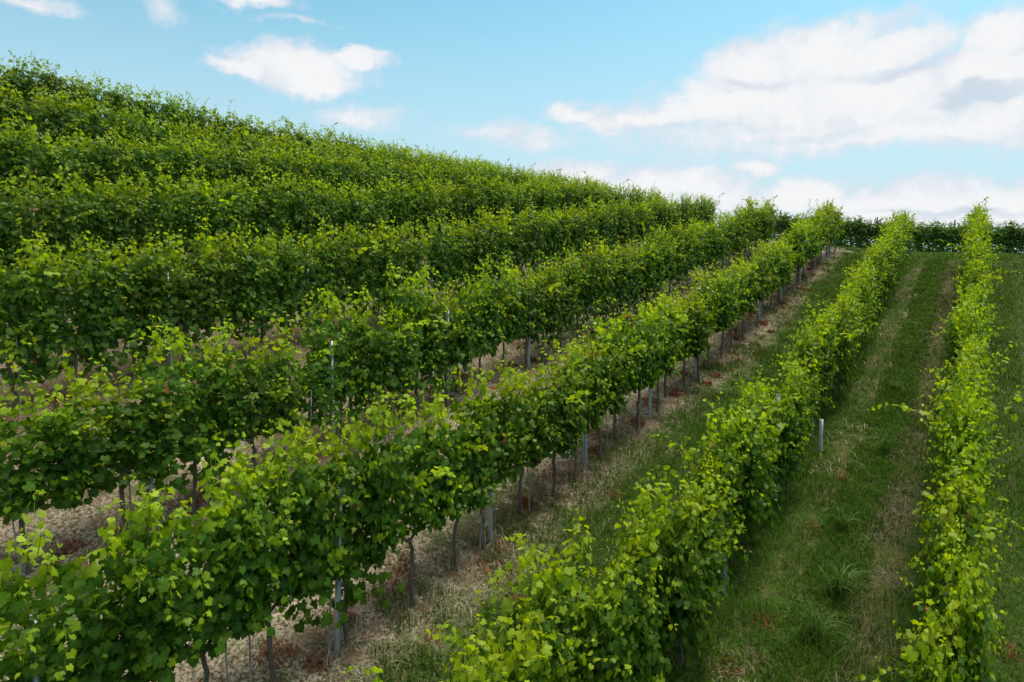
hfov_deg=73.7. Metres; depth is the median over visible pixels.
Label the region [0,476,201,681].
grapevine
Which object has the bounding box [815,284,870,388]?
grapevine
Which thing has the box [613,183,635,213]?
grapevine
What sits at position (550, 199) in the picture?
grapevine
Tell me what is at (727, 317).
grapevine
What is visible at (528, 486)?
vine stake
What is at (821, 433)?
trellis post
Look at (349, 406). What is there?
vine stake
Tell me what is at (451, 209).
grapevine
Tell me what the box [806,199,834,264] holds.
grapevine
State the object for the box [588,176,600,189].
grapevine
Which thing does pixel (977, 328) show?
grapevine
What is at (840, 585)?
grass tuft
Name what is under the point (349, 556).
grapevine
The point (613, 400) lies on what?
grapevine
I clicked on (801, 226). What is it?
grapevine
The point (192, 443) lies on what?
grapevine
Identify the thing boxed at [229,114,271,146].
grapevine
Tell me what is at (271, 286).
grapevine
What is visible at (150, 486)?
trellis post
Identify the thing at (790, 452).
grapevine
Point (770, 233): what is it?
grapevine
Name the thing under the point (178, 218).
grapevine
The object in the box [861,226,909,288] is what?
grapevine
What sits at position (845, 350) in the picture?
grapevine
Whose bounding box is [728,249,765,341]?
grapevine
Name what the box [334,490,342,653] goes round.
trellis post
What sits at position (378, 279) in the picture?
grapevine
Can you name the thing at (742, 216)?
grapevine
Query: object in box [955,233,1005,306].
grapevine
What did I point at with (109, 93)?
grapevine
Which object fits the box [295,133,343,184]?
grapevine
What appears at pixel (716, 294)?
grapevine
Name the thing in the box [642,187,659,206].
grapevine
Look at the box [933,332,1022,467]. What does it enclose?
grapevine
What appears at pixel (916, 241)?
grapevine
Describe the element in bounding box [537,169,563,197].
grapevine
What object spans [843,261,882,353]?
grapevine
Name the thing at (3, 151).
grapevine
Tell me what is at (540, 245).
grapevine
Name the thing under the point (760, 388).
grapevine
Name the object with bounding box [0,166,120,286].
grapevine
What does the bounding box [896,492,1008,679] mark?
grapevine
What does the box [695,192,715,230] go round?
grapevine
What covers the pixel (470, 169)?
grapevine
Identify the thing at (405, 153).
grapevine
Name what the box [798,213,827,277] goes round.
grapevine
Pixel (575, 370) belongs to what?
grapevine
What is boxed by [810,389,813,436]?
trellis post
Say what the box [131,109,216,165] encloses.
grapevine
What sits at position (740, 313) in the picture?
grapevine
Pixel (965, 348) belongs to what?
grapevine
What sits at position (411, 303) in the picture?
grapevine
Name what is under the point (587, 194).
grapevine
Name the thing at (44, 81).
grapevine
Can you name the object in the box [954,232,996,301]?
grapevine
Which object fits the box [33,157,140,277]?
grapevine
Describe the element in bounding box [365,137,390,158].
grapevine
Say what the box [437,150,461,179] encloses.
grapevine
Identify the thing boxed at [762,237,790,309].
grapevine
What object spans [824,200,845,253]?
grapevine
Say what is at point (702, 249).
grapevine
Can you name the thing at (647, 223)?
grapevine
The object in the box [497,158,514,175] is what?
grapevine
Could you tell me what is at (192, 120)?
grapevine
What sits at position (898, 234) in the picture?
grapevine
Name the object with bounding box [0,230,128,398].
grapevine
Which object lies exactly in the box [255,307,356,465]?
grapevine
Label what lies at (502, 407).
grapevine
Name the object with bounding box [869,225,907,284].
grapevine
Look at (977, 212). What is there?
grapevine
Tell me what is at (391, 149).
grapevine
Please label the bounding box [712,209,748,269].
grapevine
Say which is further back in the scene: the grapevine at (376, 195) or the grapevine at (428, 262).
the grapevine at (376, 195)
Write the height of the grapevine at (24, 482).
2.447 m
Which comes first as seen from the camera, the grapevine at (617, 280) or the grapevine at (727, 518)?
the grapevine at (727, 518)
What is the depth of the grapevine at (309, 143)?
25.18 m
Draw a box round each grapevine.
[0,49,94,124]
[0,55,45,124]
[0,76,80,158]
[0,79,43,162]
[0,108,94,230]
[0,113,43,211]
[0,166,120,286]
[0,170,33,289]
[0,228,80,407]
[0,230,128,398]
[0,349,105,574]
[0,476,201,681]
[6,433,300,681]
[12,348,199,530]
[30,124,126,218]
[32,88,120,163]
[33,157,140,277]
[34,66,113,128]
[42,230,184,381]
[63,70,136,122]
[65,88,157,178]
[67,172,182,267]
[69,121,159,201]
[89,314,264,513]
[98,219,230,371]
[99,83,166,146]
[110,159,238,270]
[116,107,169,171]
[121,128,206,204]
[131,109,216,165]
[133,85,203,150]
[153,131,226,208]
[155,90,209,138]
[162,213,279,357]
[168,113,230,176]
[170,161,268,263]
[179,419,372,681]
[186,130,255,206]
[187,97,241,139]
[199,117,253,182]
[202,318,319,483]
[205,100,261,148]
[206,215,303,351]
[217,168,291,259]
[221,140,284,219]
[227,395,407,645]
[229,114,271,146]
[229,119,284,181]
[240,165,309,265]
[242,138,308,220]
[250,219,350,336]
[253,132,300,164]
[254,119,297,149]
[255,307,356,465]
[267,162,339,258]
[270,115,313,149]
[279,127,322,171]
[279,143,335,226]
[284,281,392,443]
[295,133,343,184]
[299,122,338,157]
[305,172,367,251]
[307,147,361,218]
[309,211,399,334]
[314,133,361,166]
[315,123,350,151]
[322,147,378,215]
[327,129,362,158]
[329,216,414,330]
[330,139,372,176]
[333,297,455,427]
[333,375,478,606]
[338,170,391,253]
[341,612,529,681]
[344,152,390,204]
[350,134,377,156]
[350,171,416,248]
[361,143,391,182]
[362,215,431,319]
[362,257,448,407]
[363,148,418,210]
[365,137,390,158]
[378,139,406,158]
[378,141,407,174]
[389,154,429,220]
[389,171,438,252]
[390,139,415,172]
[393,145,421,160]
[393,378,516,570]
[404,171,450,257]
[405,158,444,198]
[406,279,492,406]
[407,144,434,180]
[407,208,461,304]
[410,148,422,168]
[416,573,606,681]
[417,152,447,176]
[418,208,483,306]
[420,358,541,549]
[421,151,466,194]
[422,147,444,165]
[423,174,466,240]
[428,253,524,396]
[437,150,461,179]
[438,159,466,195]
[440,175,490,233]
[448,156,466,177]
[448,213,496,298]
[455,164,496,235]
[457,158,488,193]
[458,156,482,172]
[466,159,506,217]
[468,203,517,286]
[469,506,628,681]
[472,251,547,377]
[479,160,504,189]
[479,171,516,226]
[479,209,531,279]
[484,363,576,513]
[492,178,531,236]
[493,203,537,286]
[495,161,519,201]
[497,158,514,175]
[500,262,548,369]
[503,339,604,495]
[505,163,532,202]
[511,258,577,361]
[513,178,542,234]
[514,162,537,180]
[519,178,550,229]
[521,196,555,280]
[522,173,541,191]
[526,168,556,213]
[530,339,615,481]
[534,175,564,224]
[534,249,584,353]
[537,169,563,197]
[541,170,574,220]
[541,208,576,270]
[544,202,589,267]
[544,322,652,459]
[547,244,598,342]
[548,169,576,190]
[555,172,582,221]
[557,515,677,681]
[560,174,577,207]
[563,297,658,439]
[566,203,601,268]
[569,176,599,217]
[571,175,586,195]
[573,229,627,335]
[578,171,601,213]
[579,468,702,678]
[581,195,610,255]
[587,238,640,326]
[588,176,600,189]
[592,180,611,210]
[593,197,622,257]
[601,181,623,214]
[605,195,632,255]
[607,234,649,324]
[607,298,687,428]
[609,179,630,212]
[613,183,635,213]
[615,200,638,252]
[625,182,646,214]
[625,197,651,250]
[626,236,654,314]
[629,185,655,207]
[629,465,750,667]
[630,234,674,306]
[632,292,696,411]
[632,504,682,542]
[633,195,657,249]
[639,221,676,296]
[640,194,668,244]
[640,282,696,397]
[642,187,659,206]
[649,192,675,239]
[650,181,666,203]
[651,228,690,297]
[652,399,774,584]
[654,193,681,238]
[661,283,721,388]
[665,214,696,293]
[666,198,688,232]
[669,436,753,613]
[674,192,694,235]
[676,266,736,368]
[677,217,703,288]
[680,192,702,232]
[685,281,724,381]
[686,215,711,282]
[688,218,724,281]
[691,193,710,230]
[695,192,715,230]
[699,193,723,232]
[702,365,797,527]
[703,215,729,277]
[704,260,748,356]
[706,392,803,554]
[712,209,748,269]
[713,263,759,348]
[714,211,739,270]
[727,207,752,262]
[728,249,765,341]
[728,250,770,331]
[731,205,755,262]
[737,200,758,252]
[738,196,765,256]
[745,239,783,315]
[747,242,778,326]
[753,204,769,250]
[753,357,819,496]
[754,197,781,248]
[757,195,780,246]
[758,234,796,304]
[761,335,834,479]
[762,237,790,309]
[770,211,790,239]
[777,212,809,237]
[778,233,803,299]
[780,213,817,281]
[781,230,805,291]
[781,310,837,421]
[782,342,827,457]
[783,217,811,288]
[794,294,882,415]
[797,214,829,273]
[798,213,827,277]
[798,314,843,426]
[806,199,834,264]
[806,209,831,269]
[811,206,839,260]
[813,278,880,374]
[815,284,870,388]
[820,200,844,257]
[823,198,844,255]
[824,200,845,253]
[827,272,882,366]
[827,294,869,399]
[830,226,850,245]
[836,215,870,246]
[842,252,890,346]
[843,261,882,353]
[846,215,885,248]
[847,262,880,325]
[851,254,887,328]
[852,238,894,309]
[856,582,999,681]
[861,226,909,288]
[864,238,890,302]
[867,369,1023,501]
[868,234,907,305]
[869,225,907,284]
[874,218,891,243]
[875,210,906,256]
[875,217,911,276]
[879,222,911,264]
[883,214,911,236]
[885,213,915,271]
[890,209,921,254]
[896,210,918,262]
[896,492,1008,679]
[906,459,1023,654]
[908,222,923,251]
[912,218,946,252]
[918,343,1004,475]
[918,544,1009,681]
[919,441,1017,608]
[920,368,1003,532]
[922,418,1012,574]
[930,298,987,381]
[932,220,967,252]
[933,326,1006,447]
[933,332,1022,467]
[939,220,987,275]
[939,283,996,379]
[948,294,998,382]
[948,324,987,381]
[953,221,995,251]
[953,268,1006,327]
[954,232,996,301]
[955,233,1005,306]
[955,246,989,298]
[955,270,994,349]
[956,250,1020,308]
[958,258,1004,333]
[959,201,990,230]
[960,228,998,290]
[961,213,1001,269]
[962,198,988,226]
[962,208,988,265]
[962,216,993,274]
[963,197,988,231]
[965,208,992,258]
[988,217,1017,252]
[1001,220,1023,253]
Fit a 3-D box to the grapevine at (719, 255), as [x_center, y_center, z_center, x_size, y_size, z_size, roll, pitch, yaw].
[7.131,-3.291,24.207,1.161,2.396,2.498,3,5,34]
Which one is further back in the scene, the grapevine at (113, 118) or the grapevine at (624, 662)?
the grapevine at (113, 118)
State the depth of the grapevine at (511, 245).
18.25 m
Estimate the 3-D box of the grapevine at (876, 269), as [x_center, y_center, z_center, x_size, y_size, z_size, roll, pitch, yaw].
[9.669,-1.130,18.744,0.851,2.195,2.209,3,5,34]
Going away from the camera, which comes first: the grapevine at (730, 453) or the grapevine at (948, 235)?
the grapevine at (730, 453)
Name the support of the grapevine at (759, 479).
on the terrain at (54, 519)
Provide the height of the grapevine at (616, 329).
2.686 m
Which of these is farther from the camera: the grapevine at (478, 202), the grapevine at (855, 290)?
the grapevine at (478, 202)
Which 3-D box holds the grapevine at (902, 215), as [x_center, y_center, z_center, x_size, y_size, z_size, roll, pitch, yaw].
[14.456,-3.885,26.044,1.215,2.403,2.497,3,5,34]
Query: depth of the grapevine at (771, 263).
20.43 m
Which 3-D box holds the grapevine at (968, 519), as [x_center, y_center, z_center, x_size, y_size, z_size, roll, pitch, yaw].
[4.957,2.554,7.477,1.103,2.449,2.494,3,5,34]
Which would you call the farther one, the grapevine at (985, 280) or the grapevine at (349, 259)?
the grapevine at (985, 280)
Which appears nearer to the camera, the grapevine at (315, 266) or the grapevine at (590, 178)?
the grapevine at (315, 266)
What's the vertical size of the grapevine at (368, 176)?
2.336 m
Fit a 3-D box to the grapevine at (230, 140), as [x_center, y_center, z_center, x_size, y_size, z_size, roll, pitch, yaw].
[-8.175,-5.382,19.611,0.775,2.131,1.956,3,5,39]
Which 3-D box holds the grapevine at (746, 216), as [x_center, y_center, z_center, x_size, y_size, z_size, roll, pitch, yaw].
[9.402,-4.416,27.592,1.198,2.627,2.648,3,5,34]
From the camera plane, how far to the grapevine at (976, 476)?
7.81 m
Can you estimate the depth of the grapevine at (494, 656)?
4.36 m
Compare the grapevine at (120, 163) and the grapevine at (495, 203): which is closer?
the grapevine at (120, 163)
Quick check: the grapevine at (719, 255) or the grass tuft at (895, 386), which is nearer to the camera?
the grass tuft at (895, 386)
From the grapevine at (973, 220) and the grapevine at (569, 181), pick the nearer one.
the grapevine at (973, 220)
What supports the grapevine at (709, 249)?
on the terrain at (54, 519)
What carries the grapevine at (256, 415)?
on the terrain at (54, 519)
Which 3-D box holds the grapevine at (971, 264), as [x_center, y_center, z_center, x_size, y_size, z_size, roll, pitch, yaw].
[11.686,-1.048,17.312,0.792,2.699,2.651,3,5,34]
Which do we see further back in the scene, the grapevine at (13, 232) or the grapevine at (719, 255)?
the grapevine at (719, 255)
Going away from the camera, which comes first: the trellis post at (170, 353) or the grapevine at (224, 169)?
the trellis post at (170, 353)
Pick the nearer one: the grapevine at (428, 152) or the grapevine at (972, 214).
the grapevine at (972, 214)
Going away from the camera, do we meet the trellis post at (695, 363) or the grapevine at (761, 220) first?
the trellis post at (695, 363)
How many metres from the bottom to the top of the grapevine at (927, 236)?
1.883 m
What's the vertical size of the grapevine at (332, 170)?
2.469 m
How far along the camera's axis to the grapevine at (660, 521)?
9.57 m
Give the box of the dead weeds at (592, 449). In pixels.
[0,221,1023,681]
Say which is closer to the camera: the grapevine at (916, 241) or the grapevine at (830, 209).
the grapevine at (830, 209)
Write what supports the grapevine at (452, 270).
on the terrain at (54, 519)
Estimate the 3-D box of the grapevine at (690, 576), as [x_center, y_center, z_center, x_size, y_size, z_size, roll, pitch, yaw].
[1.863,2.449,7.164,1.204,2.503,2.410,1,4,17]
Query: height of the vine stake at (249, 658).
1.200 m
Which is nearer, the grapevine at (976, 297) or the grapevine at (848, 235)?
the grapevine at (976, 297)
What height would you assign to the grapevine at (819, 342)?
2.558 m
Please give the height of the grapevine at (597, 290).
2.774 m
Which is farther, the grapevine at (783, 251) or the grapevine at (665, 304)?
the grapevine at (783, 251)
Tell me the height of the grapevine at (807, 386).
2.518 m
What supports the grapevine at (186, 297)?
on the terrain at (54, 519)
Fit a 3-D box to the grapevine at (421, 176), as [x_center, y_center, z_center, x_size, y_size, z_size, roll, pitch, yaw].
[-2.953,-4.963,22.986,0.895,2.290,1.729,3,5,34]
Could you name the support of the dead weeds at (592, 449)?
on the terrain at (54, 519)
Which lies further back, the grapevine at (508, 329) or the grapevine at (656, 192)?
the grapevine at (656, 192)
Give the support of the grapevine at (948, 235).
on the terrain at (54, 519)
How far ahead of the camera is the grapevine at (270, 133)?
23.80 m
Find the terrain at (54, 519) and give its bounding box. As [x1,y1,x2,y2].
[0,143,1023,681]
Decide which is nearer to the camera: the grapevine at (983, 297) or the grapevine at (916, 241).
the grapevine at (983, 297)
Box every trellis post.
[28,614,39,681]
[144,385,155,528]
[165,270,172,365]
[306,253,310,331]
[329,341,333,452]
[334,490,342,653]
[446,311,448,403]
[487,462,492,542]
[527,291,530,369]
[583,368,587,468]
[586,272,588,340]
[648,387,651,416]
[694,308,696,379]
[721,462,728,593]
[758,279,760,320]
[774,394,780,498]
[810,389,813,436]
[818,419,822,451]
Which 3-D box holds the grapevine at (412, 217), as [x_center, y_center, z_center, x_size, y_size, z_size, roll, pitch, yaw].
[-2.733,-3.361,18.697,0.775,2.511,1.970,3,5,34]
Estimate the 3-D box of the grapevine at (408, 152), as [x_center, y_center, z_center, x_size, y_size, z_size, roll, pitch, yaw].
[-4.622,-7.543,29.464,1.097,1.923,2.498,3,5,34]
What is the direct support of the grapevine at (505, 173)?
on the terrain at (54, 519)
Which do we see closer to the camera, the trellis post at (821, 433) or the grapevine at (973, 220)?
the trellis post at (821, 433)
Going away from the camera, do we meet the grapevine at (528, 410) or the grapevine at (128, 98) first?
the grapevine at (528, 410)
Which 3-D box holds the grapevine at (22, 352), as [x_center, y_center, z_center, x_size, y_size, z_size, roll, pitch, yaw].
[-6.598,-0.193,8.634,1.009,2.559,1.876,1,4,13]
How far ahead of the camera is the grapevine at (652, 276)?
19.35 m
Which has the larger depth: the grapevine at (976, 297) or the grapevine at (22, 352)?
the grapevine at (976, 297)
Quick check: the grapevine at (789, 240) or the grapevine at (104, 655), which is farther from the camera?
the grapevine at (789, 240)
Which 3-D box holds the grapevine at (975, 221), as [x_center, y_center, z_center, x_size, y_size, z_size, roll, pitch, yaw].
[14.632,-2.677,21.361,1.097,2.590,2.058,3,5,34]
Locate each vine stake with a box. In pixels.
[7,475,22,574]
[15,332,20,410]
[123,338,125,384]
[128,471,131,511]
[225,628,228,681]
[249,633,250,681]
[310,390,311,435]
[328,568,332,656]
[348,369,351,434]
[479,509,482,549]
[527,453,529,511]
[584,408,586,468]
[605,414,608,446]
[638,378,641,432]
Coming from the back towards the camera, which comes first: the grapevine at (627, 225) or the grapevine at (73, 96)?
the grapevine at (627, 225)
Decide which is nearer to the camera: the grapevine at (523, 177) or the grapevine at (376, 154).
the grapevine at (376, 154)
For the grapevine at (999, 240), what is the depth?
33.27 m
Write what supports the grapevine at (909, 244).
on the terrain at (54, 519)
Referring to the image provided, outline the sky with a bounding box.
[0,0,1023,252]
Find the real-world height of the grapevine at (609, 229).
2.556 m
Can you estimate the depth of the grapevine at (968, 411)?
9.00 m
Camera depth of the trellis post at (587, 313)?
16.63 m
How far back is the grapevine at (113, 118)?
17.00 m
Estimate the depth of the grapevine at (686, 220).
28.46 m
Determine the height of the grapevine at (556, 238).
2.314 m
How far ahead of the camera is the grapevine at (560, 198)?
25.32 m
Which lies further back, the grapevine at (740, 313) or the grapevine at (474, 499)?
the grapevine at (740, 313)
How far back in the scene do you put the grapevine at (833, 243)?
37.48 m
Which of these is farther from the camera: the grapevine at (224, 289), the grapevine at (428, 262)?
the grapevine at (428, 262)
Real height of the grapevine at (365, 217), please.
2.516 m
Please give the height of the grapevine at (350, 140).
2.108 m
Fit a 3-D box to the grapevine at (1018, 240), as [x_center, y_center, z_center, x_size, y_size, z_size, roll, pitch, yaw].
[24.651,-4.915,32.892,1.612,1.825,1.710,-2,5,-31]
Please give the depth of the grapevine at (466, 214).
20.53 m
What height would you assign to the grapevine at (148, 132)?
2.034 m
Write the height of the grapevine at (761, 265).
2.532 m
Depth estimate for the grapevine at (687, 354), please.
14.99 m
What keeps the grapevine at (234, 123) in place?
on the terrain at (54, 519)
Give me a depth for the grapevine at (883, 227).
36.25 m
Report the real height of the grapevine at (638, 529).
2.421 m
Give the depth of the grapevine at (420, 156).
26.26 m
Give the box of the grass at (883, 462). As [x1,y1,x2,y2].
[3,238,1023,681]
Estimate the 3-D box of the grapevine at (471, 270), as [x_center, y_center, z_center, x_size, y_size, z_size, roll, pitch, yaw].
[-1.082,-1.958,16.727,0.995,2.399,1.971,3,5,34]
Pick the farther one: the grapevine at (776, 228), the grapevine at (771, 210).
the grapevine at (776, 228)
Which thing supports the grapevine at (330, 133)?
on the terrain at (54, 519)
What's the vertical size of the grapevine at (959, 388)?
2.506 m
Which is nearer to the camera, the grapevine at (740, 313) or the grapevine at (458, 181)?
the grapevine at (740, 313)
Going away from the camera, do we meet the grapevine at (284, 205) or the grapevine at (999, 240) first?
the grapevine at (284, 205)
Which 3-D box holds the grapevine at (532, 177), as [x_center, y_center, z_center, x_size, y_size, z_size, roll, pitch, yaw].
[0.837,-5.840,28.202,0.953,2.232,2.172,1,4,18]
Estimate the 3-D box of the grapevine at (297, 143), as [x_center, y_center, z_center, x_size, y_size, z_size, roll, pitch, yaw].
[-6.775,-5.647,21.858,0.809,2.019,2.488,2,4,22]
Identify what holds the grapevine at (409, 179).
on the terrain at (54, 519)
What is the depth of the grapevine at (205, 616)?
5.52 m
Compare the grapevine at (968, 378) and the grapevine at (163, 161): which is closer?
the grapevine at (968, 378)
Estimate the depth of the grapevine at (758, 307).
19.07 m
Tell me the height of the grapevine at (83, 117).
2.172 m
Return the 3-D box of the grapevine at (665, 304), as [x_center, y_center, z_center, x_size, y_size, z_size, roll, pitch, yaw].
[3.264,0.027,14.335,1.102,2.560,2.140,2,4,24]
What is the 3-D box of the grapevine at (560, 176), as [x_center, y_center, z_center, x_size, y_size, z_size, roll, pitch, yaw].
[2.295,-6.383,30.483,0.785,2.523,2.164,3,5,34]
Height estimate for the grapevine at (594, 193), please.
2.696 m
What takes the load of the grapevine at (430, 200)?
on the terrain at (54, 519)
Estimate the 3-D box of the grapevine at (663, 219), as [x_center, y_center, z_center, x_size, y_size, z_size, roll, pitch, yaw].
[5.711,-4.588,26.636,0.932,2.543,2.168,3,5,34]
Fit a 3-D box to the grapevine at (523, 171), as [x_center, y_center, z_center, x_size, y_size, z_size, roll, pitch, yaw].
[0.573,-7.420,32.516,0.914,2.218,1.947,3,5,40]
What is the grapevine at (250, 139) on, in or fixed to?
on the terrain at (54, 519)
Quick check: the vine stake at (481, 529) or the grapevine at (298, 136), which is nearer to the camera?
the vine stake at (481, 529)
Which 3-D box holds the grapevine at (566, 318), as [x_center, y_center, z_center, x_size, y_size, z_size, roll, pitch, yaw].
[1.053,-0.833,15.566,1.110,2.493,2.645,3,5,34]
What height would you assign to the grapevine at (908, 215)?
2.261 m
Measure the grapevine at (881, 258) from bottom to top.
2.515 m
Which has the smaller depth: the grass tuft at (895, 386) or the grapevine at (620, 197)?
the grass tuft at (895, 386)
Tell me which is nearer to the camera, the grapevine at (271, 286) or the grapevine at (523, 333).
the grapevine at (271, 286)
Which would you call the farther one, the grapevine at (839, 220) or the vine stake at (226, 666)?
the grapevine at (839, 220)
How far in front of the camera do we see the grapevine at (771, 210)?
30.22 m
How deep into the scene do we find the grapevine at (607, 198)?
28.53 m
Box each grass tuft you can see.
[779,596,857,648]
[811,546,880,601]
[822,504,872,530]
[862,427,904,455]
[886,378,900,390]
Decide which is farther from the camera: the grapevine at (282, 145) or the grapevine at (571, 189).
the grapevine at (571, 189)
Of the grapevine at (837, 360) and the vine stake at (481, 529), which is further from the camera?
the grapevine at (837, 360)
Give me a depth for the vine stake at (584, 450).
11.27 m
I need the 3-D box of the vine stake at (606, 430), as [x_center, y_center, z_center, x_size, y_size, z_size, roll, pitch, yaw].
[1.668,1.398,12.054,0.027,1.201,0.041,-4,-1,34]
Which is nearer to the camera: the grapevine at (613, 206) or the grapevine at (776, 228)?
the grapevine at (613, 206)
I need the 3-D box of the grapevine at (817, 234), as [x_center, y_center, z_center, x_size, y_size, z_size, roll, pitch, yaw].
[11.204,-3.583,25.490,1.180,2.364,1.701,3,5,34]
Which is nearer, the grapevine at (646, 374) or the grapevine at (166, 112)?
the grapevine at (646, 374)
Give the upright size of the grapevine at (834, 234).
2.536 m
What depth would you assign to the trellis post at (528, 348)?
14.47 m
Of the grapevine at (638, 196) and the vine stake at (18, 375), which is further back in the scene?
the grapevine at (638, 196)
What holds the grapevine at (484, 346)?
on the terrain at (54, 519)
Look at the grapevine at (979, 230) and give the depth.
21.65 m
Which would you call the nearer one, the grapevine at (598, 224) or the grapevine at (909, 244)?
the grapevine at (598, 224)
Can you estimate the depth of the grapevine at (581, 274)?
16.24 m
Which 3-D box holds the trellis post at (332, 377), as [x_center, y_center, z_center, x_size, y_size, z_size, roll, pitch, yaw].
[-2.666,0.909,10.090,0.089,1.830,0.036,4,5,34]
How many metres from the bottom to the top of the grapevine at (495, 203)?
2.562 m
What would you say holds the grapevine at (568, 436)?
on the terrain at (54, 519)
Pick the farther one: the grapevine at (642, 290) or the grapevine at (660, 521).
the grapevine at (642, 290)
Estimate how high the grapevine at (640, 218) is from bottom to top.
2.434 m
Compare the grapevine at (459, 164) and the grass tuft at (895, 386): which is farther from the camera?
the grapevine at (459, 164)
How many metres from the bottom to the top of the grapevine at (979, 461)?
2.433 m
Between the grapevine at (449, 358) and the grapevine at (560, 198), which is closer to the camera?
the grapevine at (449, 358)
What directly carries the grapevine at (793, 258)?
on the terrain at (54, 519)
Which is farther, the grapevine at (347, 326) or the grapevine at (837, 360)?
the grapevine at (837, 360)
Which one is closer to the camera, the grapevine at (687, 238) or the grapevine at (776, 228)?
the grapevine at (687, 238)
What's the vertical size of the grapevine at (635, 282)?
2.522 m
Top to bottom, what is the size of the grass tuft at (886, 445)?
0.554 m
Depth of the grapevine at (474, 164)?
28.89 m
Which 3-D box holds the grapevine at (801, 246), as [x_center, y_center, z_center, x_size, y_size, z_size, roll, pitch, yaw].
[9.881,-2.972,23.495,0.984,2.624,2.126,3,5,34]
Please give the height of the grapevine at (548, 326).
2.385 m
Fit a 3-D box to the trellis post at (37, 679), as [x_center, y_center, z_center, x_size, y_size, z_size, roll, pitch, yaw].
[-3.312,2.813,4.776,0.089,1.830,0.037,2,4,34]
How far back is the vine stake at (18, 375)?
8.95 m
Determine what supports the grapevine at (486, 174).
on the terrain at (54, 519)
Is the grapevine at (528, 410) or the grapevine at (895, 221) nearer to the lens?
the grapevine at (528, 410)
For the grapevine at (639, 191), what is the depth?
31.12 m
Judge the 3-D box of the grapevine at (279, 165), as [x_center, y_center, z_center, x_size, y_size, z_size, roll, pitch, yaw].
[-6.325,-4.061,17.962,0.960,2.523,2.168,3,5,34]
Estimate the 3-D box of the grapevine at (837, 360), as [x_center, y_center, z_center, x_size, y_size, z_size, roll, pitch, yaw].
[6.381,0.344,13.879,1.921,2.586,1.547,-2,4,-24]
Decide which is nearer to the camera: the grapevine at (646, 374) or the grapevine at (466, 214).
the grapevine at (646, 374)
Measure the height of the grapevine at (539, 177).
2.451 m
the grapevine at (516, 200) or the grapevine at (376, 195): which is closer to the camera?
the grapevine at (376, 195)
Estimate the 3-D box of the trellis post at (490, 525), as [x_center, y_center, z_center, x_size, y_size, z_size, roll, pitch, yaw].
[-0.305,1.947,9.145,0.089,1.830,0.038,1,5,34]
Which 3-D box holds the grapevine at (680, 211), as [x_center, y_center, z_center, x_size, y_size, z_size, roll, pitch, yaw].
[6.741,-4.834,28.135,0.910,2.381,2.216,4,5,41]
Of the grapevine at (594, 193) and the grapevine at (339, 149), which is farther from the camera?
the grapevine at (594, 193)
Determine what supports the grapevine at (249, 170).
on the terrain at (54, 519)
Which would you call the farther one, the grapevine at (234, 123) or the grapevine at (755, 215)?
the grapevine at (755, 215)
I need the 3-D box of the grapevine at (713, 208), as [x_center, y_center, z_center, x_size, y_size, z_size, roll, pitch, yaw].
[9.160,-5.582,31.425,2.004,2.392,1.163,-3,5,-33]
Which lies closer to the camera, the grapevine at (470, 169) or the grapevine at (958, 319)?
the grapevine at (958, 319)
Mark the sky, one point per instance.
(876, 108)
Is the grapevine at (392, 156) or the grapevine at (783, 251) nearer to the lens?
the grapevine at (783, 251)
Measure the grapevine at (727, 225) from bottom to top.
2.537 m
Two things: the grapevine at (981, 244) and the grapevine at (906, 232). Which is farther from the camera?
the grapevine at (906, 232)
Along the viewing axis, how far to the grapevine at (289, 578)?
6.25 m
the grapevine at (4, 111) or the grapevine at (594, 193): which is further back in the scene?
the grapevine at (594, 193)
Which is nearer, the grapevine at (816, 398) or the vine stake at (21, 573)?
the vine stake at (21, 573)
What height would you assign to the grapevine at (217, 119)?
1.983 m
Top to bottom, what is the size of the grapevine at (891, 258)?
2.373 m
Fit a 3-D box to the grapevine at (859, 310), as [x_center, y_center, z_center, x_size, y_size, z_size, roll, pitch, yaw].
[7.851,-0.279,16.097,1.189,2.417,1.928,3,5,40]
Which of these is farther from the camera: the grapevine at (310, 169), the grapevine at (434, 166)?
the grapevine at (434, 166)
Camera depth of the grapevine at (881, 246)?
20.38 m
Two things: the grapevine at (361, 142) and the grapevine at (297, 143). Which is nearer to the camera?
the grapevine at (297, 143)
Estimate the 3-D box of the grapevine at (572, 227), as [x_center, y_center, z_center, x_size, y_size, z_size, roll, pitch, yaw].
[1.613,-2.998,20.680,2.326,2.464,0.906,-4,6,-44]
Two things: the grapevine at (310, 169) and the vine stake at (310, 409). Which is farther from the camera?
the grapevine at (310, 169)
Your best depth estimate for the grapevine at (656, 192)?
32.71 m
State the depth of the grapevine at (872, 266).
19.11 m
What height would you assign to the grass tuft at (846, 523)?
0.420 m
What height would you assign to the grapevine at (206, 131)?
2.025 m
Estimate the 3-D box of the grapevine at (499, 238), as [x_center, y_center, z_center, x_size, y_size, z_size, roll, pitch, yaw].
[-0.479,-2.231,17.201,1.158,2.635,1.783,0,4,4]
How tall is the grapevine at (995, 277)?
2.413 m
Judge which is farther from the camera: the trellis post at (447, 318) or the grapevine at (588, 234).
the grapevine at (588, 234)
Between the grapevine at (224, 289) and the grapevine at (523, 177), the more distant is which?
the grapevine at (523, 177)
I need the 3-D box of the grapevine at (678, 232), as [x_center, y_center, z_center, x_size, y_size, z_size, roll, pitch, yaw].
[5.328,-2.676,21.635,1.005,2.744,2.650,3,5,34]
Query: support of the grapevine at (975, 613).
on the terrain at (54, 519)
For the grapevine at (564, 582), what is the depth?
5.49 m

